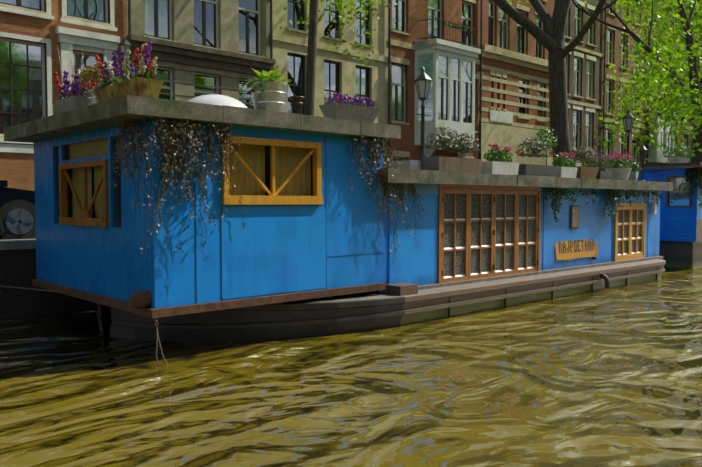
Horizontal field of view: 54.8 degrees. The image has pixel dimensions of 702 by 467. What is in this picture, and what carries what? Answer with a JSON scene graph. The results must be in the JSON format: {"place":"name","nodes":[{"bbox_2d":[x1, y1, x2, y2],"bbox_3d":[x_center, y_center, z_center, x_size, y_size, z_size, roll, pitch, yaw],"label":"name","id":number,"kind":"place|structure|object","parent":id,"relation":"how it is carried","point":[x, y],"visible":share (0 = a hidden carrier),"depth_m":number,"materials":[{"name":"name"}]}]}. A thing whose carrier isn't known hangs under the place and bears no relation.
{"place":"outdoors","nodes":[
{"label":"outdoors","id":0,"kind":"place"},
{"bbox_2d":[0,267,701,466],"bbox_3d":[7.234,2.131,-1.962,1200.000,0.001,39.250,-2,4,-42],"label":"canal water","id":1,"kind":"structure","parent":0,"point":[610,377],"depth_m":7.28,"materials":[{"name":"liquid"}]},
{"bbox_2d":[0,38,672,364],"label":"houseboat","id":2,"kind":"object","parent":1,"relation":"on","point":[211,218],"visible":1,"depth_m":10.44,"materials":[{"name":"wood"}]},
{"bbox_2d":[598,144,701,268],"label":"houseboats","id":3,"kind":"object","parent":1,"relation":"in","point":[680,242],"visible":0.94,"depth_m":20.86,"materials":[{"name":"paint"}]},
{"label":"ground","id":4,"kind":"structure","parent":0,"visible":0},
{"bbox_2d":[0,239,96,317],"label":"quay wall","id":5,"kind":"structure","parent":4,"relation":"on","point":[17,262],"depth_m":12.18,"materials":[{"name":"brick"}]},
{"bbox_2d":[0,0,701,190],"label":"buildings","id":6,"kind":"structure","parent":4,"relation":"on","point":[484,66],"depth_m":30.54,"materials":[{"name":"brown brick"}]},
{"bbox_2d":[119,36,131,62],"bbox_3d":[-7.490,-5.870,22.226,0.634,1.209,0.386,1,3,24],"label":"street lamp","id":7,"kind":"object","parent":6,"relation":"attached to","point":[125,45],"depth_m":22.06,"materials":[{"name":"black metal"}]},
{"bbox_2d":[305,0,396,115],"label":"young elm tree","id":8,"kind":"object","parent":4,"relation":"on","point":[311,63],"visible":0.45,"depth_m":17.74,"materials":[{"name":"brown plant"}]},
{"bbox_2d":[280,0,698,166],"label":"elm tree","id":9,"kind":"object","parent":4,"relation":"on","point":[551,39],"visible":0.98,"depth_m":26.21,"materials":[{"name":"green plant"}]},
{"bbox_2d":[508,0,701,163],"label":"elm tree","id":10,"kind":"object","parent":4,"relation":"on","point":[693,96],"visible":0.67,"depth_m":33.50,"materials":[{"name":"green plant"}]},
{"bbox_2d":[614,0,701,126],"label":"elm tree","id":11,"kind":"object","parent":4,"relation":"on","point":[686,77],"visible":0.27,"depth_m":43.19,"materials":[{"name":"green plant"}]},
{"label":"street paving","id":12,"kind":"structure","parent":0,"visible":0},
{"bbox_2d":[0,180,35,239],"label":"black suv","id":13,"kind":"object","parent":12,"relation":"on","point":[17,213],"visible":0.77,"depth_m":12.61,"materials":[{"name":"black paint"}]},
{"bbox_2d":[383,160,420,169],"bbox_3d":[2.923,-1.272,22.354,4.932,2.028,2.180,-2,4,-42],"label":"silver van","id":14,"kind":"object","parent":12,"relation":"on","point":[412,164],"depth_m":20.30,"materials":[{"name":"grey paint"}]},
{"bbox_2d":[414,67,431,169],"bbox_3d":[2.168,-2.630,20.445,0.508,4.820,0.532,0,3,-2],"label":"street lamp","id":15,"kind":"object","parent":12,"relation":"on","point":[423,80],"visible":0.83,"depth_m":20.31,"materials":[{"name":"black metal"}]},
{"bbox_2d":[622,109,634,158],"bbox_3d":[12.077,-3.043,29.530,0.508,4.820,0.532,0,3,-2],"label":"street lamp","id":16,"kind":"object","parent":12,"relation":"on","point":[628,118],"visible":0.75,"depth_m":29.37,"materials":[{"name":"black metal"}]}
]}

